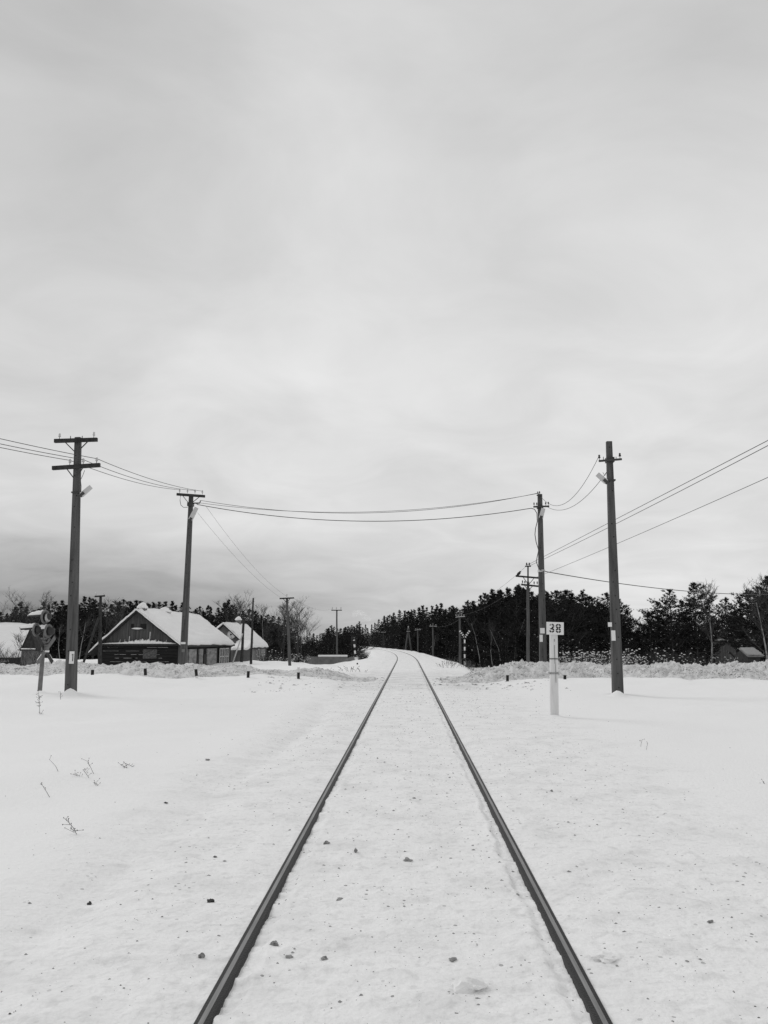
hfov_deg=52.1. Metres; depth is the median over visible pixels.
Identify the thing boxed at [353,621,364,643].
pine tree
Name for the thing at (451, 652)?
spruce tree
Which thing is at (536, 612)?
pine tree
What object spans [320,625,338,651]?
pine tree
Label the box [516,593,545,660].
pine tree
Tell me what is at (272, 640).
pine tree
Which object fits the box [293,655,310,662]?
twiggy bush
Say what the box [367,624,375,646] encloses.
spruce tree
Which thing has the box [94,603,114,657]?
spruce tree
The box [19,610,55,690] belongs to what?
crossing signal
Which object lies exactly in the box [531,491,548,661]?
utility pole
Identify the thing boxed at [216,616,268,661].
house
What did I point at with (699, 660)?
twiggy bush
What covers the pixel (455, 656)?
spruce tree
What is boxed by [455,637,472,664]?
spruce tree
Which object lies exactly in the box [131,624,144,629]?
attic window
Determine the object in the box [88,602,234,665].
log house
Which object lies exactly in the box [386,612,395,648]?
spruce tree
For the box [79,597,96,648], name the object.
pine tree
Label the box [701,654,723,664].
twiggy bush
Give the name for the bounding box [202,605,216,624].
pine tree
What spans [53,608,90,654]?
pine tree
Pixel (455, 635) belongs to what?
pine tree
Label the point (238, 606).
bare tree
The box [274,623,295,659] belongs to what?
pine tree
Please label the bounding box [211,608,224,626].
pine tree
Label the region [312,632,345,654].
pine tree
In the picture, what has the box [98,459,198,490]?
power line
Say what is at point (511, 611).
pine tree
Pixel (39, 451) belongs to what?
power line
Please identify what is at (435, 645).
spruce tree
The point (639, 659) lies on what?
snowy bush
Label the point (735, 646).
pine tree
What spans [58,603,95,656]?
pine tree
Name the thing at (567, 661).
snowy bush
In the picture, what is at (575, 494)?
power line
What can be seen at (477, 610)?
pine tree
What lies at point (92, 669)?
snow stake
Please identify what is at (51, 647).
spruce tree
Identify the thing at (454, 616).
pine tree
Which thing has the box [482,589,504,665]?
spruce tree
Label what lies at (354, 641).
striped post
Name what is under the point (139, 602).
pine tree
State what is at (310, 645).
pine tree
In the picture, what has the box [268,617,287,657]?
pine tree
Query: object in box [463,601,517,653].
pine tree
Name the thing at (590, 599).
pine tree
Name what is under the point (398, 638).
pine tree
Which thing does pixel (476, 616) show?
pine tree
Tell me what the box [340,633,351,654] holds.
pine tree
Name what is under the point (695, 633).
pine tree
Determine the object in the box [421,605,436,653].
spruce tree
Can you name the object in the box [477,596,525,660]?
pine tree
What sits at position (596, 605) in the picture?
pine tree
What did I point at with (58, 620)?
pine tree
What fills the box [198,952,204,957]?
frozen clod
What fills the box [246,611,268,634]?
pine tree
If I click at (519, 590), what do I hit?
pine tree
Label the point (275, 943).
frozen clod
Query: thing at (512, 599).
forest
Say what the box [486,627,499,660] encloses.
spruce tree
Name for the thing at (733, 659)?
twiggy bush
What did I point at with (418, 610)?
spruce tree
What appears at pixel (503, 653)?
pine tree
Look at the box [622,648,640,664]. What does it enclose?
snowy bush
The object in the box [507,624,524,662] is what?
spruce tree
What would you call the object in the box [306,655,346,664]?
concrete wall
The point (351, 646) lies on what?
pine tree
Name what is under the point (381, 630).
spruce tree
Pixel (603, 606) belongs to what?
pine tree
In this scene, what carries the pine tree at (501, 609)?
on the snow ground
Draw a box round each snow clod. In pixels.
[451,976,487,992]
[590,951,621,963]
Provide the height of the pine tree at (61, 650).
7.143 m
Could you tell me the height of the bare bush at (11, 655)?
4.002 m
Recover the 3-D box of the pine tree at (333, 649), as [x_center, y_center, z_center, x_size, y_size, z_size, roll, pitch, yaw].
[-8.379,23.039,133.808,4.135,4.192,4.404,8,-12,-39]
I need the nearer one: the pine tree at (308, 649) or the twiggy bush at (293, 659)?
the twiggy bush at (293, 659)
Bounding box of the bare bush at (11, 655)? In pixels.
[0,631,40,665]
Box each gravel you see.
[252,677,570,691]
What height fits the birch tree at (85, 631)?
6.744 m
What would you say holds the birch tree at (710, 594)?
on the snow ground
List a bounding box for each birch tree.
[53,622,66,658]
[78,613,98,659]
[106,609,127,625]
[465,617,488,667]
[482,620,506,663]
[487,619,498,664]
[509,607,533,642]
[682,578,725,663]
[740,573,767,659]
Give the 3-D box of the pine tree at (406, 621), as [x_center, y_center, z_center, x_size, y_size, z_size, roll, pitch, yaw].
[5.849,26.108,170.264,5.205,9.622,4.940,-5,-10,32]
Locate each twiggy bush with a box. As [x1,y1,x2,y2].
[256,650,272,660]
[262,649,281,660]
[272,653,285,660]
[291,653,301,661]
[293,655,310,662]
[358,651,369,659]
[646,647,666,664]
[652,649,677,662]
[657,653,686,663]
[673,649,700,664]
[688,653,710,665]
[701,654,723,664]
[711,651,733,664]
[724,654,746,663]
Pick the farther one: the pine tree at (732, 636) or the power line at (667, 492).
the pine tree at (732, 636)
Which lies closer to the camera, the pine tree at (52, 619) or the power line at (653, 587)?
the power line at (653, 587)
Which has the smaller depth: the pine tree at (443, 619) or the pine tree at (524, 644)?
the pine tree at (524, 644)
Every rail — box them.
[194,648,397,1023]
[381,648,612,1023]
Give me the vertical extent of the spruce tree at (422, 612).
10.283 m
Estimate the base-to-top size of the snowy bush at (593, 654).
2.446 m
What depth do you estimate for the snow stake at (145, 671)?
28.09 m
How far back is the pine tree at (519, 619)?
79.92 m
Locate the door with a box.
[203,654,206,664]
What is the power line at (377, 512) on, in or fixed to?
attached to the utility pole at (192, 512)
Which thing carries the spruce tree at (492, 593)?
on the snow ground
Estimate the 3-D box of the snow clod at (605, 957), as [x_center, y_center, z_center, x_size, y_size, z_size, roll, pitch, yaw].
[1.060,2.123,3.744,0.150,0.039,0.103,0,-9,2]
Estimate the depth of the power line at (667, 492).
31.77 m
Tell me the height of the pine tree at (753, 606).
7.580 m
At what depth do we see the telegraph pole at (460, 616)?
76.80 m
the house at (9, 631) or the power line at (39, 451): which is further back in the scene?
the house at (9, 631)
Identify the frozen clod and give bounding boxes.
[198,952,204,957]
[269,940,278,945]
[403,857,412,861]
[448,957,456,961]
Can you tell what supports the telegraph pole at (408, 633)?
on the snow ground
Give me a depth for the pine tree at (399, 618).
182.62 m
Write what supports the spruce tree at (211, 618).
on the snow ground
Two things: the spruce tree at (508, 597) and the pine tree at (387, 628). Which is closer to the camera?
the spruce tree at (508, 597)
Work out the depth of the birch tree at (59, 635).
92.14 m
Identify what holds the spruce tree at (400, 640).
on the snow ground
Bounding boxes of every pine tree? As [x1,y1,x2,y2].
[1,601,28,622]
[9,608,23,622]
[36,601,62,640]
[42,600,78,658]
[46,601,66,657]
[49,630,86,658]
[53,603,104,659]
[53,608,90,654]
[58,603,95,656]
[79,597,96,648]
[79,598,115,658]
[88,603,113,636]
[103,599,132,627]
[115,600,138,614]
[133,600,161,609]
[154,602,162,608]
[193,606,208,617]
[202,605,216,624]
[204,603,234,623]
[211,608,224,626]
[214,599,241,627]
[245,609,257,632]
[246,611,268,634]
[255,615,277,656]
[267,616,279,655]
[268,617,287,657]
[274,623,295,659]
[285,631,301,651]
[299,641,317,658]
[301,637,311,652]
[305,638,318,654]
[311,644,320,656]
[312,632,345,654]
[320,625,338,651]
[322,629,342,654]
[322,635,343,654]
[335,633,351,656]
[338,638,347,656]
[340,629,364,657]
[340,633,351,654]
[341,631,353,655]
[347,627,377,652]
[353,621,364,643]
[372,619,379,644]
[374,620,388,644]
[374,621,388,646]
[380,637,398,648]
[382,615,393,647]
[385,609,403,648]
[388,616,398,647]
[390,611,413,646]
[400,609,420,647]
[400,611,420,634]
[404,636,415,650]
[414,607,431,650]
[414,619,431,650]
[427,604,448,657]
[437,605,456,653]
[438,607,462,637]
[446,607,462,633]
[448,606,467,653]
[457,600,477,636]
[458,614,492,663]
[461,633,480,662]
[462,595,494,633]
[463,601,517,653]
[464,594,493,629]
[466,595,489,662]
[468,592,492,664]
[471,590,503,648]
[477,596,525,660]
[479,629,522,667]
[487,633,506,665]
[488,586,522,647]
[490,628,532,666]
[493,588,511,641]
[494,635,514,664]
[497,587,534,654]
[500,584,530,639]
[504,587,537,648]
[508,591,538,640]
[515,634,531,661]
[515,635,547,662]
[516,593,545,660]
[530,592,555,661]
[534,590,591,662]
[546,589,600,661]
[550,592,584,652]
[565,588,604,661]
[571,601,608,657]
[577,596,606,641]
[586,592,636,661]
[603,598,645,661]
[620,610,647,664]
[629,611,686,664]
[634,601,679,663]
[637,589,703,663]
[668,602,708,663]
[674,582,731,663]
[688,608,725,664]
[703,597,737,661]
[712,588,767,646]
[718,597,762,657]
[720,610,747,653]
[725,585,767,660]
[732,586,766,661]
[734,575,767,661]
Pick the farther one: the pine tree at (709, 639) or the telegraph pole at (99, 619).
the pine tree at (709, 639)
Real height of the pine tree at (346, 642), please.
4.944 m
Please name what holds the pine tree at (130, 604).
on the snow ground
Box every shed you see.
[20,630,40,665]
[735,647,764,662]
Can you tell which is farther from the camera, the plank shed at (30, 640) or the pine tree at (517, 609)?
the pine tree at (517, 609)
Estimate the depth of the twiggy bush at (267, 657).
71.18 m
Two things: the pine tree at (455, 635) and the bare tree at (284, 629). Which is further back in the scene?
the pine tree at (455, 635)
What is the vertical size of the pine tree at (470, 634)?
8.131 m
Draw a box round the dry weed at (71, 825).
[62,816,79,833]
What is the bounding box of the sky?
[0,0,767,641]
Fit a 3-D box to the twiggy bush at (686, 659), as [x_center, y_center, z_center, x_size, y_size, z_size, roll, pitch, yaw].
[20.018,10.350,52.094,1.738,2.638,1.868,0,-9,2]
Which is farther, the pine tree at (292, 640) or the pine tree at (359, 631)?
the pine tree at (359, 631)
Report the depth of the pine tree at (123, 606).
101.98 m
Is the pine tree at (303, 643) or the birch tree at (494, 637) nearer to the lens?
the birch tree at (494, 637)
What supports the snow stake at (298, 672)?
on the snow ground
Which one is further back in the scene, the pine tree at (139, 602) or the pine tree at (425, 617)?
the pine tree at (425, 617)
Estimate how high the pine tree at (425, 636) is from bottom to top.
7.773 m
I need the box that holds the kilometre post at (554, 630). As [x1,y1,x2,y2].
[546,622,563,714]
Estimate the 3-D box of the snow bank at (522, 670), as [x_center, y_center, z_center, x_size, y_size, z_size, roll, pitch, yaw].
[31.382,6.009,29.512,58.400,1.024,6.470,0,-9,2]
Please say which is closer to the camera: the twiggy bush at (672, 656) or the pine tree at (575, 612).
the twiggy bush at (672, 656)
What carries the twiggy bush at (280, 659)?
on the snow ground
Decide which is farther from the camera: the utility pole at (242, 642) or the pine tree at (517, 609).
the pine tree at (517, 609)
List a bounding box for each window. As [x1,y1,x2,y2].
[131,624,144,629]
[218,648,223,662]
[224,648,228,662]
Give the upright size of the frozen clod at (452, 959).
0.024 m
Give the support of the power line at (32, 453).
attached to the utility pole at (71, 662)
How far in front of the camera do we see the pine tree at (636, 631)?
68.32 m
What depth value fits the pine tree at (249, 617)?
110.98 m
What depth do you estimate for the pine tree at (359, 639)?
138.63 m
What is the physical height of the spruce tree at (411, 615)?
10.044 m
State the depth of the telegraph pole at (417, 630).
133.02 m
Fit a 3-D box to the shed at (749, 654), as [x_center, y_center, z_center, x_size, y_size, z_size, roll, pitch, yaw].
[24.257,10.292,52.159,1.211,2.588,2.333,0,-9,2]
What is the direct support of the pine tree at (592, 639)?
on the snow ground
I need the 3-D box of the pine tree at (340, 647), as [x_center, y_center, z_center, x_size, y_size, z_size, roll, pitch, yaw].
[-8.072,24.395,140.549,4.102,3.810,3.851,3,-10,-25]
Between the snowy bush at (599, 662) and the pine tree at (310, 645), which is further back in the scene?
the pine tree at (310, 645)
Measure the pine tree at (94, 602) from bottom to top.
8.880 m
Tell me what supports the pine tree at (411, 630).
on the snow ground
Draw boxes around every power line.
[0,438,95,458]
[0,447,66,459]
[2,444,82,459]
[72,461,177,489]
[85,460,194,490]
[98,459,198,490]
[197,504,530,521]
[201,493,536,512]
[201,517,280,597]
[203,494,532,511]
[528,440,767,564]
[530,445,767,565]
[540,459,597,505]
[543,571,767,594]
[545,477,767,573]
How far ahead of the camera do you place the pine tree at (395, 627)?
195.48 m
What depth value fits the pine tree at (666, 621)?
66.18 m
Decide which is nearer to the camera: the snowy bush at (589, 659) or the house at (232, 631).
the snowy bush at (589, 659)
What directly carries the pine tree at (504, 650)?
on the snow ground
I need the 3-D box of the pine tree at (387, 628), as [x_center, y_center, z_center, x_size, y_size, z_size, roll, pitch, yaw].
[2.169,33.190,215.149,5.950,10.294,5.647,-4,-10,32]
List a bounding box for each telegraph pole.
[83,592,104,664]
[280,594,293,665]
[331,607,341,654]
[405,626,411,650]
[415,628,418,651]
[429,623,436,655]
[455,610,464,663]
[516,563,537,661]
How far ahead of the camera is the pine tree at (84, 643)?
106.05 m
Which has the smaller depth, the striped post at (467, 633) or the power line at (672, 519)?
the power line at (672, 519)
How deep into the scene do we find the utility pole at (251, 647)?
63.51 m
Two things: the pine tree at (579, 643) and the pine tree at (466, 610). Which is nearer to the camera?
the pine tree at (579, 643)
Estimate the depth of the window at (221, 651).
65.26 m
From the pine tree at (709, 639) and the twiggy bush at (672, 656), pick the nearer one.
the twiggy bush at (672, 656)
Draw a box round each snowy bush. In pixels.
[549,651,575,662]
[560,651,588,662]
[565,650,600,663]
[582,649,607,662]
[588,651,610,664]
[596,652,622,663]
[603,648,635,664]
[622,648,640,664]
[622,648,647,664]
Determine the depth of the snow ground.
5.77 m
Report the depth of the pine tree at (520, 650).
71.95 m
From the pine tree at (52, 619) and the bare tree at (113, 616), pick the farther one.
the pine tree at (52, 619)
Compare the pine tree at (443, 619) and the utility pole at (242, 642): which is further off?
the pine tree at (443, 619)
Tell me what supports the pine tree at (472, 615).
on the snow ground
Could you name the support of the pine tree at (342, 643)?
on the snow ground
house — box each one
[0,622,28,664]
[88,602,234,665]
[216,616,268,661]
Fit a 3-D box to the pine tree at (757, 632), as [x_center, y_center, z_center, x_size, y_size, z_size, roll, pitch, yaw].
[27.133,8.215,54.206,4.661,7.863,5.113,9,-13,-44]
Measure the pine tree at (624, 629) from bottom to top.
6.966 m
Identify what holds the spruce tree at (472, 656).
on the snow ground
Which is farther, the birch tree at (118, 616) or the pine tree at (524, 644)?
the birch tree at (118, 616)
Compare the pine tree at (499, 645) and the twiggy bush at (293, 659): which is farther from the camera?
the pine tree at (499, 645)
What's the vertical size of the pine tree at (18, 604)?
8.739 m
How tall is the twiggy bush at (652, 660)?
2.775 m
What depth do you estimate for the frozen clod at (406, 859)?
5.40 m
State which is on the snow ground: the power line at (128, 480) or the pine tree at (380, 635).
the pine tree at (380, 635)
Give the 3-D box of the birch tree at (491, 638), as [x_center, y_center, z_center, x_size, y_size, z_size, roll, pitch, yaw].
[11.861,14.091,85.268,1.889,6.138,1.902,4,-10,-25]
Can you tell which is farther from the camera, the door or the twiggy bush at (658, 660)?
the door
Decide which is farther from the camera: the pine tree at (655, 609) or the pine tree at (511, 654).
the pine tree at (511, 654)
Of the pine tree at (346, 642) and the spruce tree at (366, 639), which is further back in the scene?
the spruce tree at (366, 639)
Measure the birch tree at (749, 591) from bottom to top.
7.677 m
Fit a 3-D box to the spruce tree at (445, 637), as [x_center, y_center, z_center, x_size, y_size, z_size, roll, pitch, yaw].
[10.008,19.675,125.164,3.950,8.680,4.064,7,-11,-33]
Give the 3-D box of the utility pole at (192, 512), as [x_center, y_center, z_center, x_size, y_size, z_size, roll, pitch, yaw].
[-8.533,3.373,34.059,1.264,8.899,0.475,0,-9,2]
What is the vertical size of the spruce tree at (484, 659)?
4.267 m
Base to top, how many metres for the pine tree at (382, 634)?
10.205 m
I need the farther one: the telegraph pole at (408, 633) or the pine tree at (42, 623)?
the telegraph pole at (408, 633)
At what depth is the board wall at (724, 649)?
69.04 m
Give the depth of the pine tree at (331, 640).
141.37 m
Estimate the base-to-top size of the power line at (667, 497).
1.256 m
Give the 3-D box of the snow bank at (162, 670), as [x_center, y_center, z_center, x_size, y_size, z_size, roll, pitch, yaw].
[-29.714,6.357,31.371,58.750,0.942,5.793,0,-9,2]
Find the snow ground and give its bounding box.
[0,647,767,1023]
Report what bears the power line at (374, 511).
attached to the utility pole at (192, 512)
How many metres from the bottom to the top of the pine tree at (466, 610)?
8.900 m
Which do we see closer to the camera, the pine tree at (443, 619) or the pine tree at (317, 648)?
the pine tree at (443, 619)
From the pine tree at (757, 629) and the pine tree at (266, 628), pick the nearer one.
the pine tree at (757, 629)
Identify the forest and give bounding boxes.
[18,599,765,665]
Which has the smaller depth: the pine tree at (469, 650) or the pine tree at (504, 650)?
the pine tree at (504, 650)
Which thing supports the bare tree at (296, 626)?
on the snow ground
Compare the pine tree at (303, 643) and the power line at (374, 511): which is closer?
the power line at (374, 511)
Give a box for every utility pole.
[52,432,100,690]
[176,489,204,664]
[232,619,244,662]
[250,598,253,663]
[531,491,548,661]
[596,441,623,692]
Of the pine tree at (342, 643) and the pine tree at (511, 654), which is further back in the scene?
the pine tree at (342, 643)
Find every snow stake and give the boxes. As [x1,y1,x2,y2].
[91,665,93,674]
[144,663,146,676]
[194,664,197,677]
[247,666,249,677]
[297,667,299,678]
[506,670,508,680]
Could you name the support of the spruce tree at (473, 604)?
on the snow ground
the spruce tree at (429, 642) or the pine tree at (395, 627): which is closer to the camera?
the spruce tree at (429, 642)
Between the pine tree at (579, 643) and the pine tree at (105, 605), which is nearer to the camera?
the pine tree at (579, 643)
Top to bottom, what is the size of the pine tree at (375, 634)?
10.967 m
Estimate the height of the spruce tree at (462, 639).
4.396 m
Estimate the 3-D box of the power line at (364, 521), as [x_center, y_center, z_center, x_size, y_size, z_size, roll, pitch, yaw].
[-0.921,0.020,34.495,14.710,0.814,0.032,0,-9,2]
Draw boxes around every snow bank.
[0,659,375,682]
[440,659,767,682]
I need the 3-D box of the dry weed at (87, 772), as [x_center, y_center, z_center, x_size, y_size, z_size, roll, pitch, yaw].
[-3.100,2.720,8.142,0.265,0.250,0.643,4,-10,-25]
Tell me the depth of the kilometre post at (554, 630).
15.77 m
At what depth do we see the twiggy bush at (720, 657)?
54.39 m
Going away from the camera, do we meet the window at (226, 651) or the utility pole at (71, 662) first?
the utility pole at (71, 662)
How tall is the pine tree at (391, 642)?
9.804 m
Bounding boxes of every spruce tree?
[41,604,63,658]
[62,596,89,658]
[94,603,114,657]
[169,600,173,610]
[207,606,213,624]
[309,633,317,650]
[364,628,370,646]
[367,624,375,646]
[375,616,388,647]
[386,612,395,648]
[397,610,406,649]
[405,609,413,649]
[412,607,424,644]
[413,605,428,652]
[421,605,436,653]
[424,629,434,654]
[428,603,447,658]
[437,609,452,658]
[443,634,453,659]
[445,637,455,659]
[449,634,458,661]
[453,601,476,658]
[453,636,463,662]
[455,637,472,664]
[463,632,481,667]
[470,589,496,667]
[478,634,492,666]
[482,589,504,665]
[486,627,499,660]
[487,588,514,659]
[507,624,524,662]
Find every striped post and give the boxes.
[352,636,356,659]
[459,630,469,664]
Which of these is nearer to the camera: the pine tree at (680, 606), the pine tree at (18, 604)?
the pine tree at (680, 606)
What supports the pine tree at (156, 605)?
on the snow ground
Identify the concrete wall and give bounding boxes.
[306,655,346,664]
[341,657,354,661]
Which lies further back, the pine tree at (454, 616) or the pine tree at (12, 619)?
the pine tree at (454, 616)
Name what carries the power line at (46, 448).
attached to the utility pole at (71, 662)
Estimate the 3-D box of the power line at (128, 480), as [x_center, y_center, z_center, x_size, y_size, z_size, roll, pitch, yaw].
[-9.093,-1.244,28.805,0.018,1.426,11.804,0,-9,1]
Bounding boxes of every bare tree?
[0,590,56,637]
[88,596,123,640]
[102,599,125,633]
[213,591,255,626]
[248,601,279,643]
[267,602,298,658]
[279,597,320,661]
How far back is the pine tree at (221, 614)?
107.55 m
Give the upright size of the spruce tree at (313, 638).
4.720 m
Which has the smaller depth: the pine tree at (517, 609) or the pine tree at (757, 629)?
the pine tree at (757, 629)
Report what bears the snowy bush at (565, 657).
on the snow ground
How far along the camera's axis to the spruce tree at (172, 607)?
110.77 m
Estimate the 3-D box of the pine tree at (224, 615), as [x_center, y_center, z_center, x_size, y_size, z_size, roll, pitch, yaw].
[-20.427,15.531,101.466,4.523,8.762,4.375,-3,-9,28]
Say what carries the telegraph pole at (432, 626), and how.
on the snow ground
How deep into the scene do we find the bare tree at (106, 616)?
94.87 m
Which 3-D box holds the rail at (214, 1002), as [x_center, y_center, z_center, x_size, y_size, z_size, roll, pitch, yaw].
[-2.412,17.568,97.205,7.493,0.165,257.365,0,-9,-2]
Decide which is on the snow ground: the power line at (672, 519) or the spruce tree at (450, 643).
the spruce tree at (450, 643)
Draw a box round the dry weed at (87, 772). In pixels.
[73,759,100,784]
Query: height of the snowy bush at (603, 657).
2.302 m
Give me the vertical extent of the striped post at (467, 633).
4.160 m
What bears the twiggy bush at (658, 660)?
on the snow ground
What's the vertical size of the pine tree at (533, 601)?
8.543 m
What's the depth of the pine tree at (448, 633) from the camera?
119.15 m
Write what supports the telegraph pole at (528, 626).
on the snow ground
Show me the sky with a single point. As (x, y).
(349, 260)
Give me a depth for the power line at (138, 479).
27.42 m
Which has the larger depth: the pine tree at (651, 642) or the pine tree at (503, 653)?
the pine tree at (503, 653)
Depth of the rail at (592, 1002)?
4.41 m
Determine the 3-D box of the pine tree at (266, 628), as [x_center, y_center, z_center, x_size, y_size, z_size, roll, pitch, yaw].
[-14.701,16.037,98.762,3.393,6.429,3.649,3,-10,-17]
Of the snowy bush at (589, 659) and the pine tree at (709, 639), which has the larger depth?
the pine tree at (709, 639)
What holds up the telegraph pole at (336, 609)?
on the snow ground
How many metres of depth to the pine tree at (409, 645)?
151.55 m
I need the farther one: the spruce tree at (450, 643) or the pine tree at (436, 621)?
the pine tree at (436, 621)
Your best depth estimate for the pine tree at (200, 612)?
108.66 m
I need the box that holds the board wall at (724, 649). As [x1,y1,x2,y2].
[714,639,740,663]
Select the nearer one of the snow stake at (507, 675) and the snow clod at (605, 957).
the snow clod at (605, 957)
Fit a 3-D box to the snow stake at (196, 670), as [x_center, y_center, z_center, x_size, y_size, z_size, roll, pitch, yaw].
[-6.678,5.962,28.015,0.232,1.062,0.078,0,-9,2]
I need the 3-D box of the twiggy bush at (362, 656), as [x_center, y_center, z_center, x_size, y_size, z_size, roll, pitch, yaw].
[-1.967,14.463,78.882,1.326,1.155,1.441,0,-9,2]
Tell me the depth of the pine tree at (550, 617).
64.47 m
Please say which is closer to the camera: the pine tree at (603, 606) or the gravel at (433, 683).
the gravel at (433, 683)
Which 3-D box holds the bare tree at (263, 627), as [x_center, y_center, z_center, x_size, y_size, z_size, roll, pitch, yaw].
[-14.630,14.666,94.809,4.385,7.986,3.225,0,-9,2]
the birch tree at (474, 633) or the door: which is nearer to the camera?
the door
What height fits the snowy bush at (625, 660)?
2.668 m
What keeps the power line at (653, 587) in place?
attached to the utility pole at (542, 609)
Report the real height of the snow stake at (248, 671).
1.062 m
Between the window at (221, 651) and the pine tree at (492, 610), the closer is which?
the window at (221, 651)
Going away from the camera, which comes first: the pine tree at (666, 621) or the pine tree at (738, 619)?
the pine tree at (738, 619)
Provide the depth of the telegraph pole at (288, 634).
59.52 m
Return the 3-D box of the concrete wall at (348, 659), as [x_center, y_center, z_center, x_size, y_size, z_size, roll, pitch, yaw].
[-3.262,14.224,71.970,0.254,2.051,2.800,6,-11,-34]
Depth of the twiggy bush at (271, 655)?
72.72 m
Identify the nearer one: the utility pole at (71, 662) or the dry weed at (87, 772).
the dry weed at (87, 772)
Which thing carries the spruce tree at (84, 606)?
on the snow ground
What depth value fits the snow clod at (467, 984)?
3.39 m
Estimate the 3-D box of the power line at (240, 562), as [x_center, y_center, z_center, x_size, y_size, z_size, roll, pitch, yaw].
[-8.046,3.301,47.350,0.010,2.367,26.004,0,-9,1]
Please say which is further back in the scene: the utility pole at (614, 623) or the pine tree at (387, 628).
the pine tree at (387, 628)
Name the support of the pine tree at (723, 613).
on the snow ground
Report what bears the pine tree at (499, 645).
on the snow ground
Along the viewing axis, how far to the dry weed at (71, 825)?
6.00 m
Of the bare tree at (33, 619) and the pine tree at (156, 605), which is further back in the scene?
the pine tree at (156, 605)

